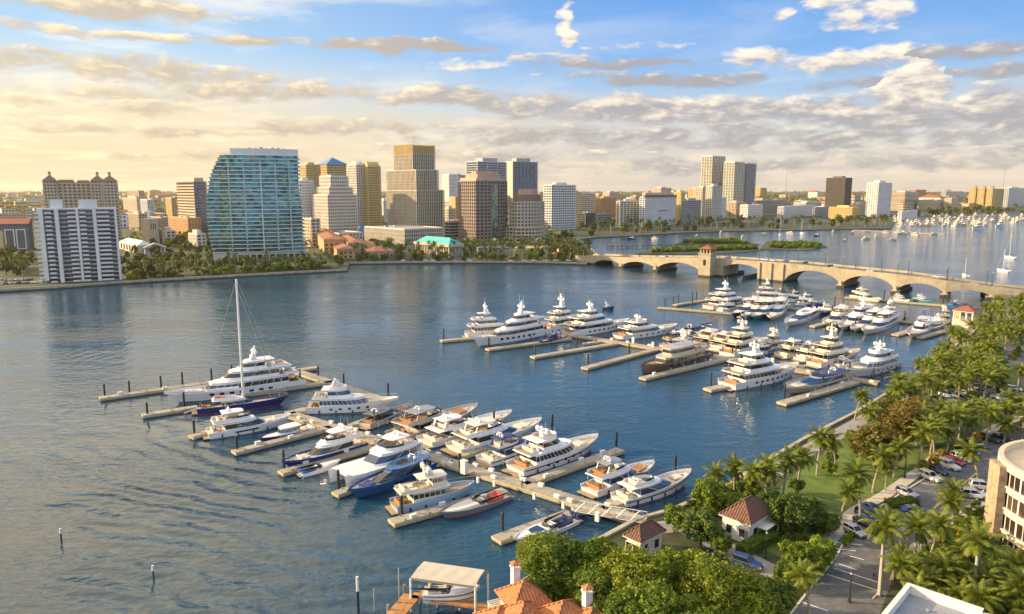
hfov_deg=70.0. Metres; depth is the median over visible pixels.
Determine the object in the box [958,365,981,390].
coconut palm
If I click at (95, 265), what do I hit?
window
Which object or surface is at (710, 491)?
broadleaf tree
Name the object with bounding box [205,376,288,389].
window
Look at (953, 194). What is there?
office block
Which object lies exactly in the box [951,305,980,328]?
dock pavilion
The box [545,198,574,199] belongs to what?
window
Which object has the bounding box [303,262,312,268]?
shrub
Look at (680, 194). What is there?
apartment house
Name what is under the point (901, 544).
coconut palm
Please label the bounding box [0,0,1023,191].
sky
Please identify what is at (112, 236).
window
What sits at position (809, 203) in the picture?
office block
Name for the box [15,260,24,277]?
palm tree
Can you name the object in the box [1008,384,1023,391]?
parked car
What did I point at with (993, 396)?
parked car
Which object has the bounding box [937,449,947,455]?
shrub
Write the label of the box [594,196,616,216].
apartment house
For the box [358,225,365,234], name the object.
pavilion hall
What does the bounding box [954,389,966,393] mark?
parked car
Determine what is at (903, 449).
coconut palm
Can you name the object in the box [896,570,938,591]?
coconut palm
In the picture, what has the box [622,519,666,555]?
gatehouse
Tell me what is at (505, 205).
window
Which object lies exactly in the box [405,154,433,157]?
window
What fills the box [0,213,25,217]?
school block
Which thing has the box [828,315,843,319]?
window
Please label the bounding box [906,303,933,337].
sportfishing boat
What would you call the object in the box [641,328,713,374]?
explorer yacht
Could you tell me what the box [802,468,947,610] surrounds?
parking lines
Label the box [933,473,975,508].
road line
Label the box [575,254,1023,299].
arched bridge
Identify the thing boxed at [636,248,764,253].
mudbank
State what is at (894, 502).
hedge
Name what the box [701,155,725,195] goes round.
apartment tower
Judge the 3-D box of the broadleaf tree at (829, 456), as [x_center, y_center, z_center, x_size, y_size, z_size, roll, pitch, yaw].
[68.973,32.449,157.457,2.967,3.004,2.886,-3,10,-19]
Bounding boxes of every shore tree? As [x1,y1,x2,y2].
[0,262,11,274]
[5,244,13,250]
[5,249,13,254]
[12,263,25,274]
[12,266,21,275]
[17,249,25,254]
[27,253,36,262]
[120,256,129,264]
[121,266,128,274]
[124,261,137,270]
[130,245,137,252]
[130,259,141,268]
[132,252,143,260]
[140,256,152,263]
[144,263,156,274]
[148,245,159,252]
[151,253,161,262]
[153,249,161,254]
[154,256,165,265]
[162,252,172,264]
[169,253,180,260]
[177,239,184,244]
[177,250,185,257]
[181,242,186,250]
[185,243,194,250]
[188,255,196,264]
[193,246,202,251]
[194,259,203,266]
[203,244,211,251]
[211,258,222,266]
[221,257,229,266]
[228,259,239,269]
[239,258,248,265]
[300,255,311,266]
[335,256,343,264]
[397,243,404,249]
[477,251,483,256]
[485,246,493,254]
[537,248,544,256]
[540,237,548,243]
[542,240,549,245]
[552,239,561,245]
[558,242,567,251]
[560,230,568,236]
[576,248,586,254]
[577,222,585,228]
[583,238,591,244]
[592,221,597,229]
[600,220,609,229]
[607,219,615,228]
[619,226,627,232]
[642,222,651,232]
[661,225,666,231]
[683,223,689,230]
[705,216,714,225]
[808,219,816,227]
[828,218,835,226]
[845,215,852,223]
[879,214,887,219]
[928,209,935,213]
[960,206,968,213]
[964,208,971,214]
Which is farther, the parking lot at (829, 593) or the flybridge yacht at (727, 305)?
the flybridge yacht at (727, 305)
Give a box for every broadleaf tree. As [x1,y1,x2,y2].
[513,530,544,573]
[518,528,587,601]
[535,561,576,602]
[558,561,614,607]
[570,536,624,569]
[588,544,676,595]
[590,587,650,613]
[603,576,681,613]
[649,546,702,601]
[663,503,684,532]
[667,593,724,613]
[675,549,777,613]
[678,507,718,548]
[689,477,729,507]
[710,530,733,555]
[719,575,776,613]
[724,491,743,507]
[735,481,760,497]
[756,488,782,515]
[758,574,800,613]
[767,492,816,533]
[771,559,795,580]
[777,538,815,566]
[787,477,805,492]
[789,495,828,531]
[804,556,826,580]
[807,534,837,565]
[819,513,842,535]
[821,461,837,475]
[825,452,838,461]
[844,429,855,442]
[850,446,858,456]
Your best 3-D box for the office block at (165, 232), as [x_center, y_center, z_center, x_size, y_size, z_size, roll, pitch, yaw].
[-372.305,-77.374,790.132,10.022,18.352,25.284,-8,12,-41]
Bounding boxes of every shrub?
[131,269,142,278]
[140,272,146,278]
[149,271,155,277]
[168,269,175,276]
[175,269,184,276]
[189,266,203,275]
[201,268,210,275]
[209,265,217,272]
[217,267,226,274]
[224,265,235,273]
[239,265,251,273]
[254,266,263,271]
[265,267,272,271]
[272,262,282,270]
[273,265,280,270]
[282,264,290,270]
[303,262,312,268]
[313,263,320,269]
[318,259,326,267]
[370,254,378,260]
[435,254,441,260]
[499,253,505,259]
[525,253,532,259]
[526,250,535,257]
[532,252,539,258]
[546,253,555,260]
[553,251,562,258]
[686,499,695,507]
[689,506,697,511]
[691,498,704,508]
[698,506,714,514]
[708,505,718,515]
[717,501,726,511]
[735,480,746,492]
[778,524,793,536]
[779,535,788,541]
[789,533,804,542]
[796,527,804,533]
[799,529,811,541]
[809,525,817,532]
[816,531,823,537]
[888,550,926,564]
[918,463,928,468]
[919,459,929,464]
[921,542,936,555]
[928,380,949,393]
[928,457,939,464]
[929,453,939,458]
[936,546,951,553]
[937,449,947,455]
[939,535,958,546]
[941,528,962,541]
[945,446,955,452]
[946,383,955,391]
[948,515,971,532]
[948,531,980,548]
[957,518,989,541]
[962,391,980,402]
[962,507,971,515]
[969,506,983,515]
[969,515,982,520]
[970,500,981,507]
[973,431,983,439]
[983,552,1005,563]
[984,557,1009,575]
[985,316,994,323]
[985,543,1012,559]
[989,608,1001,613]
[990,538,1004,543]
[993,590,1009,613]
[995,347,1005,354]
[998,358,1008,367]
[1008,354,1016,359]
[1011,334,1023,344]
[1012,349,1021,356]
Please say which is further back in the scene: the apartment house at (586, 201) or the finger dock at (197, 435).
the apartment house at (586, 201)
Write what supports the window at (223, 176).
in the glass tower at (254, 204)
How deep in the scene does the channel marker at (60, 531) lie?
126.13 m
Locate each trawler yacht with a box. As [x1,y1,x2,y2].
[385,460,474,515]
[936,305,951,323]
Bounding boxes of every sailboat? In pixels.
[962,258,969,276]
[997,252,1010,271]
[1004,234,1016,257]
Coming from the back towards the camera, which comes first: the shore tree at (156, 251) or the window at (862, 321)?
the shore tree at (156, 251)
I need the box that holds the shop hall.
[897,210,917,220]
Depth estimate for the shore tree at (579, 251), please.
629.99 m
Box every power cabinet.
[416,441,422,449]
[460,459,468,474]
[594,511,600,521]
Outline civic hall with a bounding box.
[414,236,463,256]
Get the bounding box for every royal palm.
[858,508,910,596]
[896,510,939,553]
[951,516,1014,581]
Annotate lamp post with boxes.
[764,532,767,558]
[847,573,851,602]
[903,458,906,477]
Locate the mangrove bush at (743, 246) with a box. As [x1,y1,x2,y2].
[741,244,748,249]
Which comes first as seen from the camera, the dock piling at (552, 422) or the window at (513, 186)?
the dock piling at (552, 422)
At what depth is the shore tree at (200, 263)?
533.46 m
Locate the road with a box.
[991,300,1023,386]
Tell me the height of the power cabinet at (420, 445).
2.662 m
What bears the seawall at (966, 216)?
on the land at (33, 270)
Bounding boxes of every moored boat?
[897,221,904,226]
[951,220,959,225]
[972,221,984,229]
[995,220,1005,226]
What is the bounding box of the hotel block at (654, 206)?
[639,192,676,226]
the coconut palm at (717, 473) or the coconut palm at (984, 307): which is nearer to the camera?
the coconut palm at (717, 473)
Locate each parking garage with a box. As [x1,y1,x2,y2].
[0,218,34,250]
[444,220,457,238]
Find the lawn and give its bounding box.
[763,333,1023,555]
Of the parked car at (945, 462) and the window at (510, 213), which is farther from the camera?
the window at (510, 213)
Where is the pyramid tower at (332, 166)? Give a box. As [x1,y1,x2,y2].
[318,158,347,175]
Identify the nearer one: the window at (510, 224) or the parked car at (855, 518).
the parked car at (855, 518)
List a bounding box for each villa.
[317,228,343,254]
[333,242,357,258]
[341,235,364,254]
[364,240,393,257]
[472,560,602,613]
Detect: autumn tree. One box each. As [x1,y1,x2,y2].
[878,399,942,443]
[903,395,933,415]
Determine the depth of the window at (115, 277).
477.37 m
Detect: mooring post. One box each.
[356,576,359,612]
[373,588,374,610]
[398,568,399,597]
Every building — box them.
[0,206,18,213]
[6,192,16,195]
[14,199,28,208]
[24,198,40,202]
[28,191,41,194]
[120,213,127,226]
[147,190,161,194]
[155,194,171,199]
[155,208,165,212]
[507,204,508,226]
[618,194,626,199]
[755,196,768,199]
[808,190,819,197]
[851,193,861,204]
[881,582,988,613]
[896,201,913,210]
[919,195,944,199]
[983,439,1023,563]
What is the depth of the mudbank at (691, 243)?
813.63 m
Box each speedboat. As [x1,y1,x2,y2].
[288,459,340,477]
[409,581,479,604]
[439,486,514,518]
[514,509,582,543]
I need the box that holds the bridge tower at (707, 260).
[698,245,717,276]
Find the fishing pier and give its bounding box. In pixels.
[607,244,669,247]
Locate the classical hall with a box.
[143,242,165,255]
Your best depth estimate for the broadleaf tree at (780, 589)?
97.24 m
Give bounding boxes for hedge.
[735,529,779,555]
[841,529,855,546]
[883,495,920,508]
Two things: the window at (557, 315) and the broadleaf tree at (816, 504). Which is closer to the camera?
the broadleaf tree at (816, 504)
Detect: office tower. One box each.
[312,175,358,231]
[386,144,444,235]
[458,171,506,243]
[506,189,546,242]
[825,176,851,206]
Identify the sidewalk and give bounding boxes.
[794,416,1022,590]
[900,502,984,550]
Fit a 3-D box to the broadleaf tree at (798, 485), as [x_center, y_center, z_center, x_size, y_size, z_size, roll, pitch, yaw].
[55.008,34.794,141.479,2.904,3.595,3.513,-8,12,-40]
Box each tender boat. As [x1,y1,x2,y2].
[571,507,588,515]
[582,341,601,344]
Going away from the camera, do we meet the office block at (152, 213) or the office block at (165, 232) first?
the office block at (165, 232)
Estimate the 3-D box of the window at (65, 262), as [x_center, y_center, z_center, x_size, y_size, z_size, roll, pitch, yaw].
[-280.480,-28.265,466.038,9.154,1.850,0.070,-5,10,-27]
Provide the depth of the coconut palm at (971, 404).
174.66 m
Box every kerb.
[790,440,987,613]
[891,489,984,579]
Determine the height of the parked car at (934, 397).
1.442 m
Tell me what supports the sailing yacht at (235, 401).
on the water
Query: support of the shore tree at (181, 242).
on the land at (33, 270)
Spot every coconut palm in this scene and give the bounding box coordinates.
[701,460,731,482]
[720,451,747,489]
[737,458,770,487]
[752,452,785,488]
[760,461,784,493]
[772,444,805,493]
[783,558,823,613]
[788,442,821,493]
[802,425,836,474]
[817,428,846,472]
[834,478,864,520]
[835,454,880,515]
[851,386,874,419]
[855,399,883,423]
[867,443,899,492]
[872,503,905,544]
[876,462,900,490]
[876,543,923,586]
[880,389,905,404]
[885,371,914,388]
[885,379,905,397]
[885,380,914,401]
[885,539,918,563]
[886,434,917,477]
[894,549,925,584]
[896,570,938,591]
[898,379,926,396]
[901,503,937,548]
[905,419,942,467]
[906,370,920,381]
[910,355,930,369]
[911,368,942,399]
[911,409,936,450]
[913,369,934,394]
[914,561,947,590]
[915,399,933,411]
[915,404,934,444]
[917,548,961,592]
[918,353,938,365]
[918,413,946,453]
[919,364,941,391]
[922,506,964,556]
[923,367,943,395]
[923,417,952,456]
[923,548,944,586]
[925,551,967,594]
[927,346,947,365]
[927,360,942,384]
[927,396,953,417]
[927,412,951,429]
[929,350,949,366]
[929,474,972,517]
[931,379,950,395]
[933,339,950,347]
[933,367,954,388]
[933,487,968,523]
[935,567,978,596]
[938,403,970,442]
[939,361,952,371]
[939,404,973,444]
[939,577,976,602]
[940,342,956,356]
[941,421,960,450]
[943,337,956,349]
[945,324,964,352]
[945,351,960,374]
[945,533,987,568]
[949,361,971,389]
[949,401,976,438]
[950,346,970,360]
[950,371,973,396]
[951,329,971,346]
[954,397,980,434]
[954,436,991,478]
[954,551,991,576]
[956,575,1005,613]
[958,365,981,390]
[959,344,974,354]
[959,350,982,366]
[960,331,973,352]
[961,365,980,391]
[962,412,983,441]
[963,318,976,334]
[963,552,1004,587]
[966,335,985,347]
[967,560,1007,595]
[968,342,984,353]
[969,394,990,430]
[971,353,991,377]
[971,359,995,394]
[971,586,1001,613]
[973,402,1006,442]
[974,321,989,339]
[974,351,989,360]
[975,312,990,321]
[975,316,989,324]
[975,328,989,339]
[975,339,1000,356]
[976,301,993,323]
[977,369,1001,397]
[977,397,1005,431]
[981,328,1003,354]
[983,356,1006,386]
[985,334,1002,343]
[986,309,994,321]
[986,339,1005,358]
[987,579,1005,608]
[988,301,1005,323]
[989,321,1007,341]
[989,367,1005,393]
[991,308,1009,319]
[992,294,1005,302]
[992,368,1011,385]
[993,317,1007,335]
[993,365,1009,393]
[994,397,1019,433]
[994,543,1023,575]
[995,377,1011,394]
[995,388,1023,427]
[995,414,1022,444]
[996,571,1023,613]
[998,301,1008,310]
[998,562,1023,597]
[999,328,1017,351]
[1000,320,1016,343]
[1001,399,1020,416]
[1001,566,1016,609]
[1003,323,1017,344]
[1005,298,1018,308]
[1005,594,1023,613]
[1006,317,1020,339]
[1007,308,1016,321]
[1010,301,1020,316]
[1011,362,1023,385]
[1011,363,1023,388]
[1012,315,1023,333]
[1012,599,1023,613]
[1013,304,1023,315]
[1013,325,1023,345]
[1014,402,1023,439]
[1016,395,1023,427]
[1017,292,1023,299]
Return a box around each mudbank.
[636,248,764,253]
[674,242,758,245]
[760,241,826,250]
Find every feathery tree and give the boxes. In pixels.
[848,421,898,467]
[872,397,905,423]
[884,429,911,464]
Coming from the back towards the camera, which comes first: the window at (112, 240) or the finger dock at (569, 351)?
the window at (112, 240)
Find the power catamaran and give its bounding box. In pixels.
[328,429,428,485]
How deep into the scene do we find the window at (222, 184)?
596.57 m
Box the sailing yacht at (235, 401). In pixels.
[182,279,288,415]
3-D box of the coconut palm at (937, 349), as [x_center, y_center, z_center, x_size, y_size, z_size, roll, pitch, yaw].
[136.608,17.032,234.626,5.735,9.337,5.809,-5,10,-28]
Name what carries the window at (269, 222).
in the glass tower at (254, 204)
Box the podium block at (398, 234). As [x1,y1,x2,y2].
[364,225,443,246]
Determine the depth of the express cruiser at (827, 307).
366.07 m
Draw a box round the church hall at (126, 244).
[119,238,149,252]
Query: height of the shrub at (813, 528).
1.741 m
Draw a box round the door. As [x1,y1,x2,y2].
[741,531,747,541]
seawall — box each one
[0,269,346,292]
[350,261,586,264]
[520,311,987,580]
[577,227,891,239]
[919,214,1019,218]
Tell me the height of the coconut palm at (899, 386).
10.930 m
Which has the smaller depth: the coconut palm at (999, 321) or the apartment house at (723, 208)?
the coconut palm at (999, 321)
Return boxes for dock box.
[409,512,416,518]
[438,501,445,505]
[553,493,559,498]
[566,497,572,502]
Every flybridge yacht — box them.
[202,404,290,439]
[282,419,371,466]
[385,400,477,439]
[440,414,541,456]
[577,451,654,498]
[657,330,703,346]
[693,327,733,346]
[705,330,728,351]
[716,295,741,311]
[730,295,761,316]
[741,294,771,318]
[751,297,779,319]
[766,293,790,319]
[773,337,803,359]
[775,286,791,298]
[787,290,802,302]
[791,336,817,362]
[795,290,827,305]
[822,300,852,326]
[849,287,881,302]
[850,306,883,331]
[861,309,901,334]
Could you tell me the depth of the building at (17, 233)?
709.22 m
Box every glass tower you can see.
[206,147,308,260]
[466,158,506,180]
[507,158,537,200]
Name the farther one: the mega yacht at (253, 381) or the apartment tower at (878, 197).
the apartment tower at (878, 197)
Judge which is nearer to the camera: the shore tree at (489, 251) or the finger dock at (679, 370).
the finger dock at (679, 370)
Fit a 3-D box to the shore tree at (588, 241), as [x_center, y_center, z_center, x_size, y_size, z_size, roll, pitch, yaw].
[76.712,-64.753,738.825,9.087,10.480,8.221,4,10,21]
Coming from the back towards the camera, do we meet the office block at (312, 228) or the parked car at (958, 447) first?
the office block at (312, 228)
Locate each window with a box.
[58,210,74,212]
[59,184,88,185]
[59,187,89,188]
[59,214,75,216]
[59,218,75,221]
[60,197,89,198]
[60,223,76,225]
[60,227,76,229]
[61,231,76,234]
[61,236,77,238]
[61,240,77,242]
[62,244,78,246]
[62,248,78,251]
[63,252,78,255]
[63,257,79,259]
[63,261,79,263]
[64,265,80,268]
[64,269,80,272]
[65,273,80,276]
[65,278,81,280]
[78,210,91,212]
[79,214,92,216]
[79,218,92,220]
[80,227,93,229]
[80,231,93,233]
[81,235,94,237]
[81,239,94,242]
[82,244,94,246]
[82,248,95,250]
[82,252,95,254]
[83,256,95,258]
[83,260,96,263]
[83,264,96,267]
[84,269,97,271]
[84,273,97,275]
[85,277,97,279]
[96,214,113,216]
[97,218,114,220]
[97,222,114,224]
[98,226,114,228]
[98,230,115,232]
[98,235,115,237]
[99,239,115,241]
[99,243,116,245]
[99,247,116,249]
[100,251,116,253]
[100,255,117,257]
[100,259,117,261]
[101,264,117,266]
[101,268,118,270]
[102,272,118,274]
[102,276,119,278]
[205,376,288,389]
[208,191,299,193]
[208,194,299,197]
[208,198,299,201]
[208,202,300,205]
[208,206,300,209]
[209,183,298,185]
[209,187,298,189]
[209,209,301,212]
[209,213,301,216]
[209,217,301,220]
[210,179,298,181]
[210,221,301,224]
[210,224,302,228]
[211,175,297,177]
[211,228,302,232]
[211,232,302,236]
[212,171,297,174]
[212,236,302,239]
[213,239,302,243]
[214,167,297,170]
[214,243,302,247]
[215,247,302,251]
[216,163,297,166]
[217,159,297,162]
[220,155,297,158]
[222,398,252,405]
[222,417,264,429]
[223,368,278,377]
[235,427,258,432]
[239,362,264,366]
[308,441,352,455]
[319,397,367,405]
[328,389,350,395]
[363,447,416,464]
[369,409,399,419]
[372,463,420,483]
[388,180,435,183]
[389,174,435,176]
[389,219,441,223]
[390,212,441,215]
[390,215,441,219]
[391,205,441,208]
[391,208,441,212]
[392,198,441,201]
[392,201,441,204]
[393,191,441,193]
[393,194,441,197]
[394,184,435,186]
[394,187,437,189]
[395,177,435,179]
[395,223,441,226]
[395,475,413,484]
[396,171,435,173]
[398,166,432,169]
[399,158,433,161]
[402,233,442,237]
[403,229,442,232]
[404,162,432,165]
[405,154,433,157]
[409,488,448,499]
[412,412,450,429]
[429,477,444,482]
[443,431,453,435]
[459,182,505,183]
[459,185,505,186]
[459,189,505,190]
[459,192,505,193]
[461,195,505,197]
[461,199,505,200]
[461,202,505,203]
[461,205,505,207]
[461,209,505,210]
[461,212,505,214]
[461,215,505,217]
[461,219,505,221]
[461,222,505,224]
[461,226,505,228]
[461,229,505,231]
[461,232,505,234]
[467,162,505,164]
[467,164,505,166]
[467,167,505,168]
[467,169,505,171]
[471,426,516,442]
[472,326,501,330]
[476,320,497,323]
[493,325,542,335]
[494,439,529,455]
[503,320,537,326]
[507,228,542,230]
[507,232,542,233]
[507,235,542,237]
[510,206,540,208]
[510,213,540,215]
[510,224,540,225]
[512,315,529,318]
[513,162,536,164]
[513,164,536,166]
[513,166,536,168]
[513,169,536,170]
[513,171,536,172]
[513,173,536,174]
[513,175,536,176]
[513,177,536,179]
[513,180,536,181]
[513,182,536,183]
[513,184,536,185]
[513,186,536,187]
[520,443,574,461]
[530,438,559,447]
[544,205,574,206]
[544,210,574,211]
[544,215,574,216]
[545,188,574,189]
[545,193,574,194]
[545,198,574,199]
[548,318,574,323]
[552,312,571,316]
[570,321,613,329]
[575,316,605,321]
[582,311,597,314]
[595,468,636,484]
[622,326,659,332]
[627,479,670,494]
[629,322,648,325]
[653,537,658,548]
[655,351,704,362]
[663,346,693,353]
[684,326,705,330]
[709,299,742,303]
[713,294,736,297]
[725,341,758,348]
[725,523,731,533]
[728,368,781,379]
[729,335,753,340]
[735,328,749,332]
[735,361,772,369]
[738,306,750,310]
[738,527,744,537]
[744,355,765,359]
[748,308,758,311]
[758,308,771,312]
[759,294,778,296]
[760,346,770,350]
[770,304,787,312]
[783,348,799,352]
[791,311,815,319]
[800,351,812,355]
[800,374,843,384]
[813,352,848,359]
[818,345,843,350]
[824,338,838,341]
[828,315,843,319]
[847,316,861,320]
[854,307,871,311]
[855,293,872,297]
[858,359,894,367]
[859,318,872,323]
[867,352,890,357]
[869,318,895,326]
[1000,538,1023,563]
[1002,513,1023,541]
[1004,493,1023,518]
[1007,472,1023,494]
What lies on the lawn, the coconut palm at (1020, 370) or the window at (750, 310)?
the coconut palm at (1020, 370)
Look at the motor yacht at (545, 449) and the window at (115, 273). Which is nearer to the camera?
the motor yacht at (545, 449)
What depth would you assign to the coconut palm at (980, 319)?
290.74 m
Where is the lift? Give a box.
[409,561,488,611]
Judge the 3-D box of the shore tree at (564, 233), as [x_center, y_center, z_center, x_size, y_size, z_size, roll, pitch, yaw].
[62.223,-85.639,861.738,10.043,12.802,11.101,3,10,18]
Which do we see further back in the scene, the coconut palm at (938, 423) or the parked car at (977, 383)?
the parked car at (977, 383)
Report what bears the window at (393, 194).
in the office tower at (415, 195)
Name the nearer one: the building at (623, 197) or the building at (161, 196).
the building at (623, 197)
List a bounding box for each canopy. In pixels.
[477,246,509,252]
[515,246,546,251]
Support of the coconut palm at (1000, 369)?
on the lawn
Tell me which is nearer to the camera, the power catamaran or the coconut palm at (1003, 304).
the power catamaran
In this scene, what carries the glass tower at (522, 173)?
on the land at (33, 270)
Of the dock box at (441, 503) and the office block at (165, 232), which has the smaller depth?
the dock box at (441, 503)
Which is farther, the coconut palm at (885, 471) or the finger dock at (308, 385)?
the finger dock at (308, 385)
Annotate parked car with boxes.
[731,551,763,571]
[842,521,867,537]
[852,515,878,526]
[854,505,879,522]
[861,502,880,512]
[895,484,919,497]
[900,504,929,514]
[917,467,942,482]
[929,464,949,474]
[930,395,947,400]
[937,456,960,470]
[938,389,951,395]
[942,395,957,402]
[942,455,966,465]
[949,450,971,462]
[950,393,966,400]
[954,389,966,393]
[955,443,978,453]
[960,486,985,499]
[967,439,989,448]
[969,478,986,488]
[970,386,987,394]
[974,380,990,386]
[980,431,1002,443]
[990,393,1005,398]
[992,432,1011,440]
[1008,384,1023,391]
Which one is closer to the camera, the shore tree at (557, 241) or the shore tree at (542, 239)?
the shore tree at (557, 241)
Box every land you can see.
[0,192,1023,288]
[555,303,1023,613]
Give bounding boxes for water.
[0,215,1023,613]
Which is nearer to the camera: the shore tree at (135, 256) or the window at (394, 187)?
the shore tree at (135, 256)
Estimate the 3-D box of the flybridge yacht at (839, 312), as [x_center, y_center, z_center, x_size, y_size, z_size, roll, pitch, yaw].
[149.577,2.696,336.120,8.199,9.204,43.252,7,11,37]
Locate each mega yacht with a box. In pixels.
[164,345,309,403]
[462,302,503,337]
[472,295,552,346]
[543,293,574,330]
[560,300,629,337]
[701,280,748,309]
[714,340,798,390]
[717,317,767,357]
[755,277,787,298]
[804,317,859,368]
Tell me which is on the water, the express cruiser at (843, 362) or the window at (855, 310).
the express cruiser at (843, 362)
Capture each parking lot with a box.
[793,430,1022,613]
[928,384,1023,413]
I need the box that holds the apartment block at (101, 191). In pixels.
[42,171,122,240]
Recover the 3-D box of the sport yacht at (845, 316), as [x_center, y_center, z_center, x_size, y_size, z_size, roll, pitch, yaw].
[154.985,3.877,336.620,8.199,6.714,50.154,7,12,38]
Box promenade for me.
[762,341,971,480]
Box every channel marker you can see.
[59,528,62,540]
[151,565,154,578]
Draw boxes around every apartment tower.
[33,199,121,282]
[299,162,320,193]
[346,162,365,226]
[363,161,381,225]
[442,173,458,201]
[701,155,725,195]
[722,161,756,209]
[865,181,891,216]
[968,185,1003,210]
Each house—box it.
[123,196,145,211]
[127,190,144,197]
[128,211,146,230]
[168,216,201,234]
[188,230,206,248]
[299,177,313,217]
[382,198,386,221]
[576,190,581,216]
[576,192,595,222]
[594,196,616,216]
[602,191,617,199]
[615,199,638,226]
[630,195,641,200]
[652,187,671,191]
[674,190,684,222]
[681,198,701,223]
[688,187,697,197]
[693,186,706,219]
[704,184,721,222]
[718,495,779,541]
[720,197,726,217]
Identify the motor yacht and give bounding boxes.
[302,375,398,414]
[501,421,597,477]
[609,311,677,340]
[764,327,783,352]
[838,289,876,330]
[846,340,902,377]
[883,299,896,313]
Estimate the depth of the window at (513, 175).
1270.05 m
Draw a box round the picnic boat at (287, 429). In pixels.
[258,422,316,441]
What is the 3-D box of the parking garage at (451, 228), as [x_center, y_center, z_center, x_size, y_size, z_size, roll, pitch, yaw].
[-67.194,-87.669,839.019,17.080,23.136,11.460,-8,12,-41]
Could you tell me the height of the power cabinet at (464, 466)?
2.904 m
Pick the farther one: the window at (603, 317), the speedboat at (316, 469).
the window at (603, 317)
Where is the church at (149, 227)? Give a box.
[140,210,159,243]
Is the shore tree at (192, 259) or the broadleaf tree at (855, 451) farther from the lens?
the shore tree at (192, 259)
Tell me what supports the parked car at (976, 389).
on the parking lot at (989, 390)
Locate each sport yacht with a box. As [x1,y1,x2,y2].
[348,452,439,498]
[356,400,410,429]
[416,407,511,448]
[472,427,555,468]
[606,465,690,508]
[676,327,701,339]
[680,322,712,331]
[752,342,774,354]
[784,307,819,325]
[785,365,855,393]
[804,297,824,307]
[831,307,854,326]
[946,298,979,308]
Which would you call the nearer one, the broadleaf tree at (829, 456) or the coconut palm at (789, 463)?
the coconut palm at (789, 463)
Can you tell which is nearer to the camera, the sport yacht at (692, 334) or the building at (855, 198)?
the sport yacht at (692, 334)
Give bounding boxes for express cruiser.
[539,330,566,343]
[602,302,613,309]
[814,306,830,315]
[817,299,835,310]
[831,355,855,368]
[888,293,909,301]
[911,293,931,302]
[927,313,950,330]
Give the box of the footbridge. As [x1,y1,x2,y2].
[574,500,646,522]
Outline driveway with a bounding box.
[657,521,776,577]
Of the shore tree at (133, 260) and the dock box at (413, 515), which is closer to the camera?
the dock box at (413, 515)
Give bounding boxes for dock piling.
[182,392,184,405]
[192,419,195,433]
[235,436,237,448]
[282,449,284,468]
[337,469,339,489]
[400,495,402,514]
[501,511,503,531]
[551,414,552,430]
[615,431,617,446]
[674,455,676,470]
[783,384,785,397]
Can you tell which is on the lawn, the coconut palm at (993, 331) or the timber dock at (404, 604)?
the coconut palm at (993, 331)
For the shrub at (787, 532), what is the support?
on the lawn
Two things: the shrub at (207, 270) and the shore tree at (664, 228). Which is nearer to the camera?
the shrub at (207, 270)
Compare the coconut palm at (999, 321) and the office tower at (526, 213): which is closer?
the coconut palm at (999, 321)
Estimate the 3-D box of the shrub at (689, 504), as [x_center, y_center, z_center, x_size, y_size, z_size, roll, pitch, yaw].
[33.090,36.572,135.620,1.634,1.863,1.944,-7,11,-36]
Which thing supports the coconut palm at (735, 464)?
on the land at (678, 541)
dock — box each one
[99,366,316,400]
[141,405,196,418]
[188,430,206,439]
[231,426,330,455]
[245,380,339,396]
[277,445,372,476]
[285,407,305,413]
[286,412,639,522]
[294,370,379,396]
[331,485,351,498]
[347,418,363,426]
[386,584,493,613]
[388,487,508,527]
[440,337,473,342]
[457,431,531,458]
[485,337,571,351]
[491,509,572,545]
[525,447,624,484]
[530,342,618,358]
[562,334,880,385]
[581,348,658,370]
[601,500,623,509]
[639,358,725,380]
[657,307,767,317]
[673,299,708,305]
[703,384,729,392]
[776,380,859,406]
[789,307,961,327]
[809,323,824,327]
[844,297,980,307]
[855,230,945,234]
[891,330,907,336]
[916,327,950,338]
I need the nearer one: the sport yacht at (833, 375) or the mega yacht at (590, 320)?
the sport yacht at (833, 375)
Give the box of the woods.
[0,190,1023,246]
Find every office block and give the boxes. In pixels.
[25,207,34,237]
[126,211,165,221]
[140,199,154,210]
[150,215,168,228]
[159,227,175,243]
[165,196,176,216]
[176,178,209,233]
[302,217,320,246]
[332,230,362,240]
[443,206,455,221]
[449,196,459,218]
[543,183,575,229]
[577,212,595,228]
[595,212,611,224]
[727,200,744,216]
[740,204,762,216]
[754,188,766,197]
[755,199,786,212]
[777,205,815,217]
[794,201,821,205]
[812,206,829,217]
[828,205,860,218]
[852,202,865,214]
[890,191,918,209]
[909,189,925,201]
[918,199,943,209]
[941,191,962,198]
[944,197,958,209]
[1002,187,1023,206]

